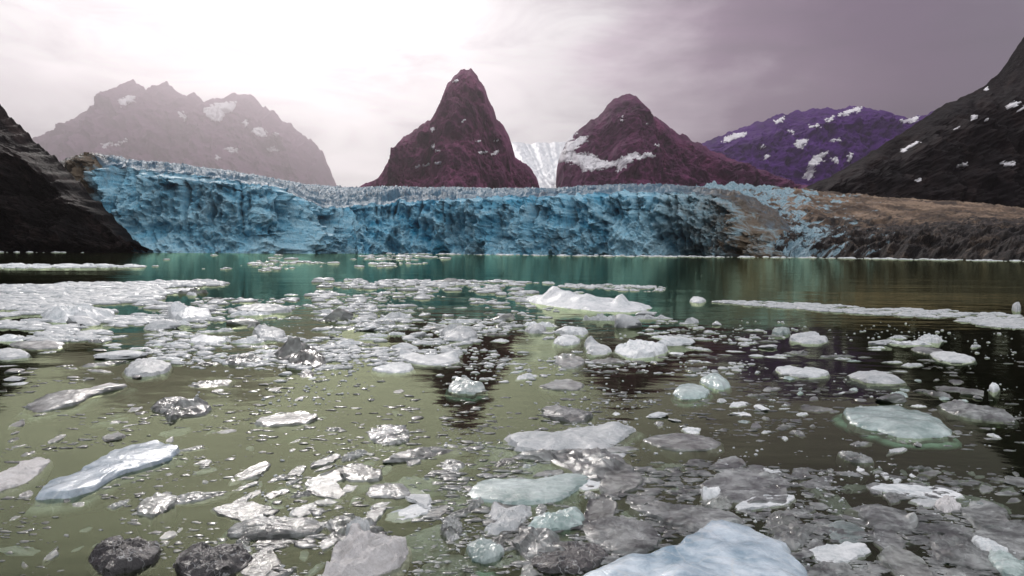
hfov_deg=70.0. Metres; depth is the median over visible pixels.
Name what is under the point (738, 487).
ice plate
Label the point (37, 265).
brash ice
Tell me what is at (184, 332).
ice floe
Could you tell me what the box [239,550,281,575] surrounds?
ice plate
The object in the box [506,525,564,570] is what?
ice floe
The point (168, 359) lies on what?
ice floe
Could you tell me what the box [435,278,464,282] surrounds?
ice floe
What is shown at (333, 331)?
ice floe
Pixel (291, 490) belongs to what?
ice plate
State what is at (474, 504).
ice floe
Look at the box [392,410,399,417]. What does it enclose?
ice plate
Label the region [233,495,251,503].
ice plate
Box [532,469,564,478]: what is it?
ice plate
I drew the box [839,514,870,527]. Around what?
ice plate
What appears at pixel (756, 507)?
ice plate
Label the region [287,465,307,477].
ice plate
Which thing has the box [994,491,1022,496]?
ice floe
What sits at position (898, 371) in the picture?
ice floe
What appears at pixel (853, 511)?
ice floe
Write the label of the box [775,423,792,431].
ice floe
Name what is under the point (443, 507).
ice plate
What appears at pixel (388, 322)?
ice floe
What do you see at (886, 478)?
ice floe
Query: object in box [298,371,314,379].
ice floe
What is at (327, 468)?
ice plate
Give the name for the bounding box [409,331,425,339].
ice chunk
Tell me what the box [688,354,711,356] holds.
ice floe
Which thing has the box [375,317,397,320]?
ice floe
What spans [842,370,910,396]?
ice floe
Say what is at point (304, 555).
ice plate
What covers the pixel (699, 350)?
ice floe
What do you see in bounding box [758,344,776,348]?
ice chunk
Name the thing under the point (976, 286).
water
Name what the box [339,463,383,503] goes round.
ice floe
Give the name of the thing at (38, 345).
ice floe
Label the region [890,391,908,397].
ice floe
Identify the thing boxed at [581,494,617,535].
ice plate
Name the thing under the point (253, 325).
ice chunk
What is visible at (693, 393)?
ice floe
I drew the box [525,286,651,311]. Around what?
iceberg
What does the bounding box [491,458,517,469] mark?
ice floe
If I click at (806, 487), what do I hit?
ice plate
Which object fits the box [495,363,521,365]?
ice floe
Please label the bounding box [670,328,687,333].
ice floe
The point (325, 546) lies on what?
ice plate
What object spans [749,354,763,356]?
ice chunk
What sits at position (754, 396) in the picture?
ice floe
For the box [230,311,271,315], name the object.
ice floe
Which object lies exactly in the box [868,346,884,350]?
ice floe
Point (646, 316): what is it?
ice floe
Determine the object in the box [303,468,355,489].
ice plate
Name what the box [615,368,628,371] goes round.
ice floe
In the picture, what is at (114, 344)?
ice floe
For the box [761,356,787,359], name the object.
ice floe
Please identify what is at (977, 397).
ice chunk
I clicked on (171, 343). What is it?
ice floe
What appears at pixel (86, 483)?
ice floe
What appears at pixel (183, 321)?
ice floe
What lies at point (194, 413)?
ice floe
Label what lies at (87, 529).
ice floe
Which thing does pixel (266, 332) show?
ice floe
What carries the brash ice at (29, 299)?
on the water at (976, 286)
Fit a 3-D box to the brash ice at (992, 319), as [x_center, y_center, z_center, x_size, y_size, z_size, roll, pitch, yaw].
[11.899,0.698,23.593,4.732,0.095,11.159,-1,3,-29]
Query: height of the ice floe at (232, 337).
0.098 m
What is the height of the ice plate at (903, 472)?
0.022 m
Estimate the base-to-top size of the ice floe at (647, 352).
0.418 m
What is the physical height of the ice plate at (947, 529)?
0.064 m
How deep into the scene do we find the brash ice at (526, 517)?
5.86 m
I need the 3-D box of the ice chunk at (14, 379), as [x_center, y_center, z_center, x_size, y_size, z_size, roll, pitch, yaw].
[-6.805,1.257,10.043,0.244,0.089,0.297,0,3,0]
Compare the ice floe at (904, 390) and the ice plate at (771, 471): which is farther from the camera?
the ice floe at (904, 390)
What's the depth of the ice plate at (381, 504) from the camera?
5.19 m
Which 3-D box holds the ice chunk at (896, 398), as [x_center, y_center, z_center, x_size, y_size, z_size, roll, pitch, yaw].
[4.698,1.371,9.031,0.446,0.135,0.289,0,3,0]
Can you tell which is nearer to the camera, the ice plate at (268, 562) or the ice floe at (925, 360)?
the ice plate at (268, 562)
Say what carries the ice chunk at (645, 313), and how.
on the water at (976, 286)
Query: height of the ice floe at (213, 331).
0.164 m
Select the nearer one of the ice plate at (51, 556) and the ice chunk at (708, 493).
the ice plate at (51, 556)
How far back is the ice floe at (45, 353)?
12.68 m
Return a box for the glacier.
[60,152,794,256]
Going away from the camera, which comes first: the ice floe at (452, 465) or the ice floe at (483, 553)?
the ice floe at (483, 553)
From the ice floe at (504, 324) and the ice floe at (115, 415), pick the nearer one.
the ice floe at (115, 415)
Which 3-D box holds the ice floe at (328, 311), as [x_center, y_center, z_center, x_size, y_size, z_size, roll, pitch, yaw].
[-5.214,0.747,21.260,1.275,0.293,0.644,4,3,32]
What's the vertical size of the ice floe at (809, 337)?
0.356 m
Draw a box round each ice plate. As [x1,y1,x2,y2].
[7,420,24,429]
[9,516,20,521]
[18,490,33,498]
[42,546,59,565]
[47,434,66,445]
[71,546,83,551]
[90,417,128,428]
[101,431,125,440]
[110,420,120,424]
[122,424,138,427]
[127,407,142,412]
[157,427,191,437]
[159,531,177,539]
[165,437,173,443]
[193,459,212,465]
[210,501,272,522]
[211,389,223,393]
[215,429,236,433]
[228,461,270,485]
[231,481,258,493]
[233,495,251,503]
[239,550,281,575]
[241,490,261,498]
[254,538,283,547]
[255,481,262,489]
[262,489,288,499]
[268,387,279,392]
[275,486,298,498]
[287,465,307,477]
[288,502,317,517]
[294,396,303,401]
[299,549,308,561]
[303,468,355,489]
[303,480,346,499]
[304,562,325,575]
[309,453,340,470]
[313,465,333,472]
[314,498,342,506]
[318,532,336,552]
[343,484,358,492]
[346,483,382,496]
[349,496,360,505]
[362,459,377,466]
[366,506,386,523]
[370,502,391,508]
[381,464,392,474]
[385,504,432,522]
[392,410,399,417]
[393,389,404,394]
[405,488,431,507]
[406,459,420,467]
[426,505,450,515]
[432,503,445,505]
[442,492,469,514]
[461,443,499,455]
[485,469,508,479]
[492,501,523,507]
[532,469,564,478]
[547,501,580,512]
[579,479,599,491]
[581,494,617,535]
[607,446,638,452]
[613,453,626,457]
[624,491,655,505]
[669,355,686,357]
[699,470,793,509]
[713,456,745,472]
[735,494,795,513]
[750,422,761,429]
[763,468,780,474]
[791,467,809,482]
[799,477,832,490]
[807,538,822,556]
[809,396,818,401]
[809,541,870,563]
[814,522,827,526]
[829,410,838,413]
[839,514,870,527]
[840,484,868,495]
[852,567,891,575]
[865,482,882,496]
[871,483,965,500]
[871,523,906,551]
[876,544,932,575]
[886,447,906,456]
[900,469,907,475]
[908,497,941,508]
[912,522,974,535]
[917,470,941,478]
[932,386,967,392]
[948,379,963,385]
[958,499,1010,529]
[968,521,1023,559]
[974,475,984,478]
[979,485,993,494]
[1004,475,1023,487]
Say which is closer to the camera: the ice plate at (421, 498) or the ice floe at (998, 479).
the ice plate at (421, 498)
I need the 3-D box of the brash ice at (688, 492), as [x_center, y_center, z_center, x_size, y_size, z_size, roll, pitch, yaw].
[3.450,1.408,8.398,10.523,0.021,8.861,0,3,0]
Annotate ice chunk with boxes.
[3,376,24,382]
[4,368,25,373]
[66,316,100,325]
[86,535,164,575]
[93,350,147,360]
[132,375,141,378]
[144,319,181,332]
[170,542,252,575]
[226,318,260,324]
[247,323,256,327]
[274,337,327,374]
[278,371,291,375]
[322,516,411,575]
[323,308,353,320]
[359,325,377,331]
[364,424,411,459]
[390,343,417,348]
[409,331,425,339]
[426,327,444,329]
[439,516,463,554]
[440,324,477,348]
[490,313,514,319]
[510,287,523,289]
[528,506,584,540]
[531,540,607,575]
[614,314,641,328]
[635,311,656,315]
[646,412,667,418]
[656,336,694,347]
[669,352,683,354]
[685,317,698,323]
[686,367,703,372]
[699,486,720,502]
[717,398,726,402]
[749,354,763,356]
[754,404,769,411]
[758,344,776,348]
[783,376,794,380]
[855,398,866,401]
[868,339,891,345]
[875,393,906,404]
[913,442,921,447]
[939,396,949,399]
[959,389,983,396]
[973,395,982,399]
[988,382,999,406]
[1012,302,1020,311]
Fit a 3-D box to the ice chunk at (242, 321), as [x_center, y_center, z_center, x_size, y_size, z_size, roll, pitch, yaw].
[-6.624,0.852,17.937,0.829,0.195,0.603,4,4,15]
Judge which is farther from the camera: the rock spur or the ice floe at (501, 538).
the rock spur
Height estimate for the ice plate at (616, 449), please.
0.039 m
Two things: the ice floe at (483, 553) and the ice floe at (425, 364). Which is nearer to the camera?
the ice floe at (483, 553)
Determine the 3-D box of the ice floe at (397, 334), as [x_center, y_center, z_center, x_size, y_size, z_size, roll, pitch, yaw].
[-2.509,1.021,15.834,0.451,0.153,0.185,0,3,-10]
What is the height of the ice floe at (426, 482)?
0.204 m
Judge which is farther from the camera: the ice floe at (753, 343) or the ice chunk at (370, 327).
the ice chunk at (370, 327)
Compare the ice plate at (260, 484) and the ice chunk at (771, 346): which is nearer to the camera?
the ice plate at (260, 484)
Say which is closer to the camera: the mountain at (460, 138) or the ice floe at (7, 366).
the ice floe at (7, 366)
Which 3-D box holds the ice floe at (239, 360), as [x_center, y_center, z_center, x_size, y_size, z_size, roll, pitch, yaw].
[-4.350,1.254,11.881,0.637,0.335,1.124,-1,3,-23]
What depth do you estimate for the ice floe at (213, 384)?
9.73 m
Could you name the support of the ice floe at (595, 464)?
on the water at (976, 286)
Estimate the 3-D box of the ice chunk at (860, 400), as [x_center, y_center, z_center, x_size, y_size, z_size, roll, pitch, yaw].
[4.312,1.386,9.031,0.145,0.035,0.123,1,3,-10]
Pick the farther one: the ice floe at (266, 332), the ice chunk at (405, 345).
the ice floe at (266, 332)
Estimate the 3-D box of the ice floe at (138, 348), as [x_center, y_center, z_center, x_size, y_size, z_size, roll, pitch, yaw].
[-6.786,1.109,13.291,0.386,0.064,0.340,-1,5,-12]
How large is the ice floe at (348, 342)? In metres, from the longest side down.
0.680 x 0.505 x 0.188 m
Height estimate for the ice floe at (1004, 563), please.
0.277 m
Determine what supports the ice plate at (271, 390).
on the water at (976, 286)
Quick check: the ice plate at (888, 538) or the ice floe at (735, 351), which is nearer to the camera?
the ice plate at (888, 538)
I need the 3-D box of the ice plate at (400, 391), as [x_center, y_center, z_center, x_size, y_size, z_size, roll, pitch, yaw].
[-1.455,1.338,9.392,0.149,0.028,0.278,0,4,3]
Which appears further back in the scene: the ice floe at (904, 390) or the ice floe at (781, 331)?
the ice floe at (781, 331)
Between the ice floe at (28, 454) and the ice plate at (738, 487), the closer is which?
the ice plate at (738, 487)
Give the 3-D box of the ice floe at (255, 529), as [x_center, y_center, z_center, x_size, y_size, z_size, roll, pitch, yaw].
[-1.548,1.644,4.734,0.727,0.271,0.406,0,3,0]
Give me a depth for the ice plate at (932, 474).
6.01 m
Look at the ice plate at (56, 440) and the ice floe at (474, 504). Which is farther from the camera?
the ice plate at (56, 440)
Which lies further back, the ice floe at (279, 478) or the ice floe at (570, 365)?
the ice floe at (570, 365)
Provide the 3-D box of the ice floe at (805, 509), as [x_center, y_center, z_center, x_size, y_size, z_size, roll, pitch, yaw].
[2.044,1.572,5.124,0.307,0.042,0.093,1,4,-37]
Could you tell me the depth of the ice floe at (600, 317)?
19.50 m
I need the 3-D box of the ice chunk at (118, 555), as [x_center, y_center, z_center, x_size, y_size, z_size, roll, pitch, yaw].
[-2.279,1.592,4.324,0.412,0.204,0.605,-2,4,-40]
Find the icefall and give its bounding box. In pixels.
[511,142,565,188]
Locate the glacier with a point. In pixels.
(159, 207)
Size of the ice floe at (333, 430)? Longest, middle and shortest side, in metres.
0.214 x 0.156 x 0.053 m
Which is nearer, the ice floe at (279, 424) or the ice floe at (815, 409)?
the ice floe at (279, 424)
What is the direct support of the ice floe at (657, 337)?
on the water at (976, 286)
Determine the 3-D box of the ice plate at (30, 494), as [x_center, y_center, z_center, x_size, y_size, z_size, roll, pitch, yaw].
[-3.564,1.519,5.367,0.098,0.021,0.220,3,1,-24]
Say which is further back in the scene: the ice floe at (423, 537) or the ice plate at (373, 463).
the ice plate at (373, 463)
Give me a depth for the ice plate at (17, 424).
7.44 m
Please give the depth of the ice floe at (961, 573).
4.11 m
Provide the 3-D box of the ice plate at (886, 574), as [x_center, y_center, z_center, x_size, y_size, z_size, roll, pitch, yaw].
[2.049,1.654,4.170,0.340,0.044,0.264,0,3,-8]
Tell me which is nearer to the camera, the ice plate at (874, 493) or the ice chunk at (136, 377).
the ice plate at (874, 493)
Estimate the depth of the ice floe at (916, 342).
14.71 m
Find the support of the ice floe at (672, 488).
on the water at (976, 286)
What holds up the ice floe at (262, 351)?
on the water at (976, 286)
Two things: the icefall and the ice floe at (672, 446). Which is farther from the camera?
the icefall
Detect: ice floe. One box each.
[0,334,24,345]
[0,348,32,370]
[0,365,17,367]
[0,457,52,509]
[0,546,40,555]
[3,382,28,386]
[7,437,19,443]
[8,340,67,358]
[11,444,27,448]
[14,383,138,424]
[20,451,36,456]
[21,562,28,569]
[22,440,191,518]
[34,413,47,416]
[37,351,56,354]
[40,304,115,322]
[56,365,74,368]
[63,367,77,370]
[72,502,84,507]
[79,360,129,369]
[79,527,92,531]
[86,369,113,375]
[87,339,106,347]
[102,343,122,346]
[106,413,129,417]
[106,499,131,510]
[122,358,173,387]
[128,347,148,350]
[135,492,180,541]
[147,357,184,361]
[149,396,213,432]
[151,342,193,350]
[160,541,170,546]
[166,331,189,336]
[167,301,211,320]
[175,491,231,506]
[178,288,207,293]
[178,320,189,324]
[180,445,207,452]
[186,292,196,295]
[188,379,235,389]
[190,335,228,353]
[192,467,217,476]
[195,362,219,367]
[196,329,232,335]
[216,516,328,563]
[222,335,237,339]
[224,354,262,376]
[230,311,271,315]
[230,336,266,348]
[235,536,252,545]
[237,303,291,312]
[242,345,275,350]
[243,544,252,552]
[246,446,253,450]
[252,324,285,345]
[253,411,321,443]
[254,349,273,354]
[264,498,284,508]
[267,474,292,482]
[277,569,297,575]
[284,478,304,486]
[288,490,316,499]
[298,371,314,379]
[310,379,330,384]
[311,308,332,313]
[317,319,336,321]
[322,330,342,335]
[323,427,342,432]
[324,514,388,541]
[325,326,354,335]
[325,365,343,370]
[335,340,363,344]
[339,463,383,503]
[340,449,368,464]
[356,343,380,347]
[358,333,389,338]
[358,337,382,342]
[360,475,475,500]
[363,483,411,523]
[371,363,415,384]
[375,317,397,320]
[376,320,395,324]
[380,311,412,318]
[382,444,469,466]
[387,332,405,338]
[395,348,462,374]
[405,524,467,562]
[415,555,475,575]
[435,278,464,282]
[439,319,472,322]
[440,459,465,471]
[444,377,487,405]
[446,506,471,518]
[464,537,507,575]
[466,473,596,525]
[468,497,484,513]
[469,444,514,469]
[479,501,531,538]
[486,333,509,338]
[490,338,508,343]
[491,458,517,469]
[491,533,513,544]
[492,552,519,568]
[495,322,515,331]
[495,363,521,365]
[495,421,646,465]
[504,546,514,554]
[506,462,554,478]
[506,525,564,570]
[510,449,579,469]
[515,373,538,381]
[520,563,535,575]
[523,323,545,340]
[524,321,555,326]
[534,504,547,515]
[537,379,586,404]
[539,405,594,431]
[551,447,634,481]
[552,334,580,353]
[553,353,585,378]
[554,326,588,341]
[577,516,662,557]
[582,491,603,502]
[583,313,614,328]
[583,336,612,360]
[583,519,807,575]
[585,357,628,367]
[597,470,644,515]
[613,339,669,365]
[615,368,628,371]
[618,501,742,544]
[634,314,671,320]
[640,433,724,467]
[642,467,671,479]
[646,483,699,498]
[648,335,684,341]
[649,463,696,471]
[654,421,663,428]
[656,356,668,358]
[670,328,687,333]
[670,383,713,413]
[681,427,700,434]
[685,346,712,353]
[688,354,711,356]
[688,360,712,363]
[690,296,705,302]
[699,373,731,401]
[699,495,735,510]
[707,356,719,358]
[726,350,745,352]
[729,401,750,409]
[730,412,750,416]
[738,420,750,423]
[744,342,757,346]
[746,393,765,398]
[757,340,780,344]
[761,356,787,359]
[762,387,781,392]
[763,510,799,536]
[764,335,782,338]
[770,523,817,551]
[772,327,789,343]
[773,354,793,357]
[773,365,830,388]
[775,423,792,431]
[782,350,808,355]
[788,331,829,351]
[789,430,805,437]
[792,354,808,356]
[792,506,815,513]
[796,412,808,416]
[798,406,832,413]
[804,489,851,521]
[807,560,855,575]
[818,355,855,361]
[824,520,864,564]
[825,469,833,473]
[830,405,961,451]
[834,357,852,360]
[836,451,874,484]
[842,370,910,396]
[843,504,882,517]
[846,360,861,362]
[850,441,872,448]
[857,471,869,475]
[857,505,921,553]
[858,356,871,359]
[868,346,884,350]
[873,470,883,474]
[880,361,902,364]
[880,472,889,480]
[882,492,901,505]
[887,340,930,351]
[888,370,906,372]
[890,335,905,338]
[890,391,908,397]
[892,478,901,483]
[899,388,909,392]
[900,363,923,369]
[907,465,932,472]
[909,478,929,485]
[910,346,942,363]
[910,404,926,408]
[916,359,933,361]
[916,390,952,399]
[917,333,943,348]
[928,351,976,373]
[928,531,991,570]
[934,495,961,524]
[936,399,1018,436]
[952,430,962,435]
[952,479,994,490]
[952,571,966,575]
[956,493,1011,513]
[971,535,1008,552]
[985,549,1023,575]
[986,433,1001,439]
[990,477,1004,482]
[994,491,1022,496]
[1000,486,1016,491]
[1006,498,1020,503]
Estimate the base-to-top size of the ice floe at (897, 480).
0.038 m
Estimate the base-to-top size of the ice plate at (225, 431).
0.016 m
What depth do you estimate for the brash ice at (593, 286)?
45.04 m
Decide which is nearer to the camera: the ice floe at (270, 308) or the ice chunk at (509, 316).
the ice chunk at (509, 316)
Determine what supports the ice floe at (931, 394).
on the water at (976, 286)
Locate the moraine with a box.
[696,180,1023,260]
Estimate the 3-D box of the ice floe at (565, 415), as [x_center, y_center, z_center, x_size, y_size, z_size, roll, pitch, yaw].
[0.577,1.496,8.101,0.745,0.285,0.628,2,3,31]
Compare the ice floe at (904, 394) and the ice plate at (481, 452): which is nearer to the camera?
the ice plate at (481, 452)
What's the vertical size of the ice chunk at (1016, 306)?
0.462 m
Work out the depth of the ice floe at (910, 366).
11.85 m
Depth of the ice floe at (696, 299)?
26.91 m
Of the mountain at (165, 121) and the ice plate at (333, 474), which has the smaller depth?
the ice plate at (333, 474)
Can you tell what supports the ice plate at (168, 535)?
on the water at (976, 286)
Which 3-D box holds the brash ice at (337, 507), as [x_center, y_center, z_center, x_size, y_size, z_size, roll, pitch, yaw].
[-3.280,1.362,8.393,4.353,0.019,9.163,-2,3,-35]
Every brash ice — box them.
[0,251,1023,268]
[0,279,229,341]
[0,364,436,575]
[11,364,1018,575]
[143,277,758,383]
[153,254,664,291]
[192,319,1023,575]
[250,358,1023,575]
[712,300,1023,328]
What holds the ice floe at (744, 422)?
on the water at (976, 286)
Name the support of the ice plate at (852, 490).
on the water at (976, 286)
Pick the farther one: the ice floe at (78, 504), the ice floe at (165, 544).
the ice floe at (78, 504)
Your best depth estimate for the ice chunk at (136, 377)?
10.23 m
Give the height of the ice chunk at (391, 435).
0.278 m
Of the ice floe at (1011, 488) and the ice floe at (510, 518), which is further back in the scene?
the ice floe at (1011, 488)
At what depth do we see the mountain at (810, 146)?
4692.67 m
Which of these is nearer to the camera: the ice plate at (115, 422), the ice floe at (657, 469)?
the ice floe at (657, 469)
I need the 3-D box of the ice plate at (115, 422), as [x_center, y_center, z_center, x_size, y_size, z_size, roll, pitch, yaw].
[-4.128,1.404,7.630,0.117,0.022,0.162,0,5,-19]
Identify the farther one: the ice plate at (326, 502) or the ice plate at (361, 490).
the ice plate at (361, 490)
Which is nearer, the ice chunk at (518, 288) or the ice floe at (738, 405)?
the ice floe at (738, 405)
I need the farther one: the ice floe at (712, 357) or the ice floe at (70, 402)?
the ice floe at (712, 357)
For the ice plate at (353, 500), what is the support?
on the water at (976, 286)
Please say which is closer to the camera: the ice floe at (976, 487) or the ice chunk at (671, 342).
the ice floe at (976, 487)
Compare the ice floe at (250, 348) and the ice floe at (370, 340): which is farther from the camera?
the ice floe at (370, 340)
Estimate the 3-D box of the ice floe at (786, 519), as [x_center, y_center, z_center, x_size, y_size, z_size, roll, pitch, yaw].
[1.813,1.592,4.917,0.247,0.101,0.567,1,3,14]
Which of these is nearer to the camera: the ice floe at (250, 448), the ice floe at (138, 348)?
the ice floe at (250, 448)
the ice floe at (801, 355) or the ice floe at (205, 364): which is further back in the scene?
the ice floe at (801, 355)
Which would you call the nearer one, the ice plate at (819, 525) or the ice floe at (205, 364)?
the ice plate at (819, 525)
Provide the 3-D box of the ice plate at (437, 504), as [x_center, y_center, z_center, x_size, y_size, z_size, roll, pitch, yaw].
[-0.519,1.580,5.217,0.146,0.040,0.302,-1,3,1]
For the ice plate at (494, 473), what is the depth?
6.05 m
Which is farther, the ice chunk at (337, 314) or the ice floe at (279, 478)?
the ice chunk at (337, 314)
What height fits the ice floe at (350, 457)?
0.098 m
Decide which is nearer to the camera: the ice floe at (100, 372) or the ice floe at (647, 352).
the ice floe at (100, 372)
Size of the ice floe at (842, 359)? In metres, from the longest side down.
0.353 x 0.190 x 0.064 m
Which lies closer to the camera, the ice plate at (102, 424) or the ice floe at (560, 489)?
the ice floe at (560, 489)
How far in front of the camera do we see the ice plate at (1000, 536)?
4.67 m
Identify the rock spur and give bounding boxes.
[0,104,150,252]
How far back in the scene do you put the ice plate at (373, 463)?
6.31 m
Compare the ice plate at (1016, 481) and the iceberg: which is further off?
the iceberg
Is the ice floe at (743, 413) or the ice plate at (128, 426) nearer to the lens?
the ice plate at (128, 426)
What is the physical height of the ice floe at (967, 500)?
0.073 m
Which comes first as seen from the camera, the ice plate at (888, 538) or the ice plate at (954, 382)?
the ice plate at (888, 538)
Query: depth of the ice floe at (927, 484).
5.86 m
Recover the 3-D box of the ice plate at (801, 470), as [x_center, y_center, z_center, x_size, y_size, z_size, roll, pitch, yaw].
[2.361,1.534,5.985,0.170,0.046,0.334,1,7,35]
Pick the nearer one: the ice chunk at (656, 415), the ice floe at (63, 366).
the ice chunk at (656, 415)
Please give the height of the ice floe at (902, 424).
0.318 m
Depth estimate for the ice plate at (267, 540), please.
4.53 m
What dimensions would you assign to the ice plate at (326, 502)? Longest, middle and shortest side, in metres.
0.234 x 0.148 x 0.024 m
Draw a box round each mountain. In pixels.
[32,79,336,185]
[360,68,539,188]
[556,93,807,188]
[702,105,932,185]
[807,37,1023,207]
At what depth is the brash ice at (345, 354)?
15.59 m
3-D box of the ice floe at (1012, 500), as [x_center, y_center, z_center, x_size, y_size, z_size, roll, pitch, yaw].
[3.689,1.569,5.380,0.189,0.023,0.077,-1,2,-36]
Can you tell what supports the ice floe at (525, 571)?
on the water at (976, 286)
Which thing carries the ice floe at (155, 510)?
on the water at (976, 286)
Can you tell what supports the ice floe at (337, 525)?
on the water at (976, 286)
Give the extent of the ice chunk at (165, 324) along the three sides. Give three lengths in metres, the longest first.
0.810 x 0.524 x 0.337 m
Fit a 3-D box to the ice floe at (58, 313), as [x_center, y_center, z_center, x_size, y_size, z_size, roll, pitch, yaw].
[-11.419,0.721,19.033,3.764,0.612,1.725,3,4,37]
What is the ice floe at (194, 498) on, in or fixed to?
on the water at (976, 286)
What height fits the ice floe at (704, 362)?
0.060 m
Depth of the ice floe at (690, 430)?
7.41 m
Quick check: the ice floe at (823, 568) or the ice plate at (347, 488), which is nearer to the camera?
the ice floe at (823, 568)
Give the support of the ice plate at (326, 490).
on the water at (976, 286)
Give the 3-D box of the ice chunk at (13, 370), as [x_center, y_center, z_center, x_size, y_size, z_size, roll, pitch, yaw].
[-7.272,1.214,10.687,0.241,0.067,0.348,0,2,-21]
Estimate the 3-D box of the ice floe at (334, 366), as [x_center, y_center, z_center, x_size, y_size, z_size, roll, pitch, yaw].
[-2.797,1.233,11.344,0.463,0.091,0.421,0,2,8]
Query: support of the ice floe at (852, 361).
on the water at (976, 286)
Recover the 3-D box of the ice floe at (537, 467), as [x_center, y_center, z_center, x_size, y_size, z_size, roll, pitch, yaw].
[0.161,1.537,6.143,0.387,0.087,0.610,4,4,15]
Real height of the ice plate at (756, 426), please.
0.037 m
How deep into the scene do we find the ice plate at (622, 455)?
6.50 m
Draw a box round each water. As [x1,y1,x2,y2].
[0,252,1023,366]
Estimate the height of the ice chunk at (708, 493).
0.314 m
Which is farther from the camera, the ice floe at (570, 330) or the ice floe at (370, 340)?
the ice floe at (570, 330)
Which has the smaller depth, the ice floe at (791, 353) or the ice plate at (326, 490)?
the ice plate at (326, 490)
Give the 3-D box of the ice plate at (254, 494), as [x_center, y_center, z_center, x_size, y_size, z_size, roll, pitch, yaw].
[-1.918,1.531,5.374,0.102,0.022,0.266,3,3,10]
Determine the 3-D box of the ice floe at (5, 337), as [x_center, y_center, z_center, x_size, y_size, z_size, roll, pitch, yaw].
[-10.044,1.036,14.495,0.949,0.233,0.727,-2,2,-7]
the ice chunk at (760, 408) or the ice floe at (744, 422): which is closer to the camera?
the ice floe at (744, 422)
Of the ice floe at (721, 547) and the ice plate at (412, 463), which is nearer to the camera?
the ice floe at (721, 547)
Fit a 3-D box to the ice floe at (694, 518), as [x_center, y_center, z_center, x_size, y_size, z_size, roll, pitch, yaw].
[1.177,1.656,5.075,0.596,0.265,0.837,-2,4,-43]
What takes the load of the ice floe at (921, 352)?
on the water at (976, 286)
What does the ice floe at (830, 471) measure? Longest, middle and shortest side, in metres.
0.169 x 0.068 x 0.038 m
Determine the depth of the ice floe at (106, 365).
11.33 m
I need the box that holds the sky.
[0,0,1023,186]
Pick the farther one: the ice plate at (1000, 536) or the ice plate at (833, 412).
the ice plate at (833, 412)
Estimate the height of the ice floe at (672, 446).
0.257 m
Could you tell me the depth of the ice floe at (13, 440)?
6.86 m
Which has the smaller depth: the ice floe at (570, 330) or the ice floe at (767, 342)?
the ice floe at (767, 342)
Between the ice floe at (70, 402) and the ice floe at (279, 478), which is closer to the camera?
the ice floe at (279, 478)
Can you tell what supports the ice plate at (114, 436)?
on the water at (976, 286)
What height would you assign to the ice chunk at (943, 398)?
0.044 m
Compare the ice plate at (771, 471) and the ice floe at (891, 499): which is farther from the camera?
the ice plate at (771, 471)
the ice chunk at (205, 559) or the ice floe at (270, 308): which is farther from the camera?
the ice floe at (270, 308)
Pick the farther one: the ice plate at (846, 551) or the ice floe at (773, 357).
the ice floe at (773, 357)
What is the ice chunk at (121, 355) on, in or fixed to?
on the water at (976, 286)
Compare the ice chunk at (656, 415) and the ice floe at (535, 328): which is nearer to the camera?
the ice chunk at (656, 415)
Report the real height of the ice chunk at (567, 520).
0.306 m
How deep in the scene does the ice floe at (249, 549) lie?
4.40 m
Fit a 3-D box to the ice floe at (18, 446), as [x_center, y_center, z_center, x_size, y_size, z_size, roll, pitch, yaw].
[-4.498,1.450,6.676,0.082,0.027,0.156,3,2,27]
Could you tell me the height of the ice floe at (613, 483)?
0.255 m
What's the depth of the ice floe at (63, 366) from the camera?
11.24 m
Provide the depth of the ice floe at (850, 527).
4.72 m
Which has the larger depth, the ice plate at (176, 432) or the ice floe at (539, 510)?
the ice plate at (176, 432)
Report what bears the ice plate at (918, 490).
on the water at (976, 286)
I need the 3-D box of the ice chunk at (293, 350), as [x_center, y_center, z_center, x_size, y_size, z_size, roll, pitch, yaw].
[-3.724,1.105,12.528,0.751,0.573,3.039,-1,3,-25]
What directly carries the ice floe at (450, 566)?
on the water at (976, 286)
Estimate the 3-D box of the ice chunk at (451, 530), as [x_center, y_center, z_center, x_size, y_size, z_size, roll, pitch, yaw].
[-0.392,1.647,4.729,0.158,0.311,0.382,0,3,0]
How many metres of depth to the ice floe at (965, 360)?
12.47 m
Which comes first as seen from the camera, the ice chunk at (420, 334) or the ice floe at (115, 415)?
the ice floe at (115, 415)
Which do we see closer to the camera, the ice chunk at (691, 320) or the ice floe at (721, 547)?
the ice floe at (721, 547)
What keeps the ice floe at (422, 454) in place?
on the water at (976, 286)
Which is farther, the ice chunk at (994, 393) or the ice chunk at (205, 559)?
the ice chunk at (994, 393)
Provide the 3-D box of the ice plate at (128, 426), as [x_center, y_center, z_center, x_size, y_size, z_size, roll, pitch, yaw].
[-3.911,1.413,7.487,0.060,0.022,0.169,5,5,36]
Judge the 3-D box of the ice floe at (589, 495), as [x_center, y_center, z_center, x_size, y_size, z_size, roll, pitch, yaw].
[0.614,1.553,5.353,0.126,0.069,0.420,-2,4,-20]
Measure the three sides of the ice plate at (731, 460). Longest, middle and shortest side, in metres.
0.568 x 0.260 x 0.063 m
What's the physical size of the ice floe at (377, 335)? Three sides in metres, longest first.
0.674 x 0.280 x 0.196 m
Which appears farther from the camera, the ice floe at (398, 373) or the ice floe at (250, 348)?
the ice floe at (250, 348)
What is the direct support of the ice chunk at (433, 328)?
on the water at (976, 286)
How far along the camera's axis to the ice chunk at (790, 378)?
10.49 m
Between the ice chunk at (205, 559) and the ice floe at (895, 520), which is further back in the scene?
the ice floe at (895, 520)
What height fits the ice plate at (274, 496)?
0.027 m
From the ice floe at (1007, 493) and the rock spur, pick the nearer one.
the ice floe at (1007, 493)
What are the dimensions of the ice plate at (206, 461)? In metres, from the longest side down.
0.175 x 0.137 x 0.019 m
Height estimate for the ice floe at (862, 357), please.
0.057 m

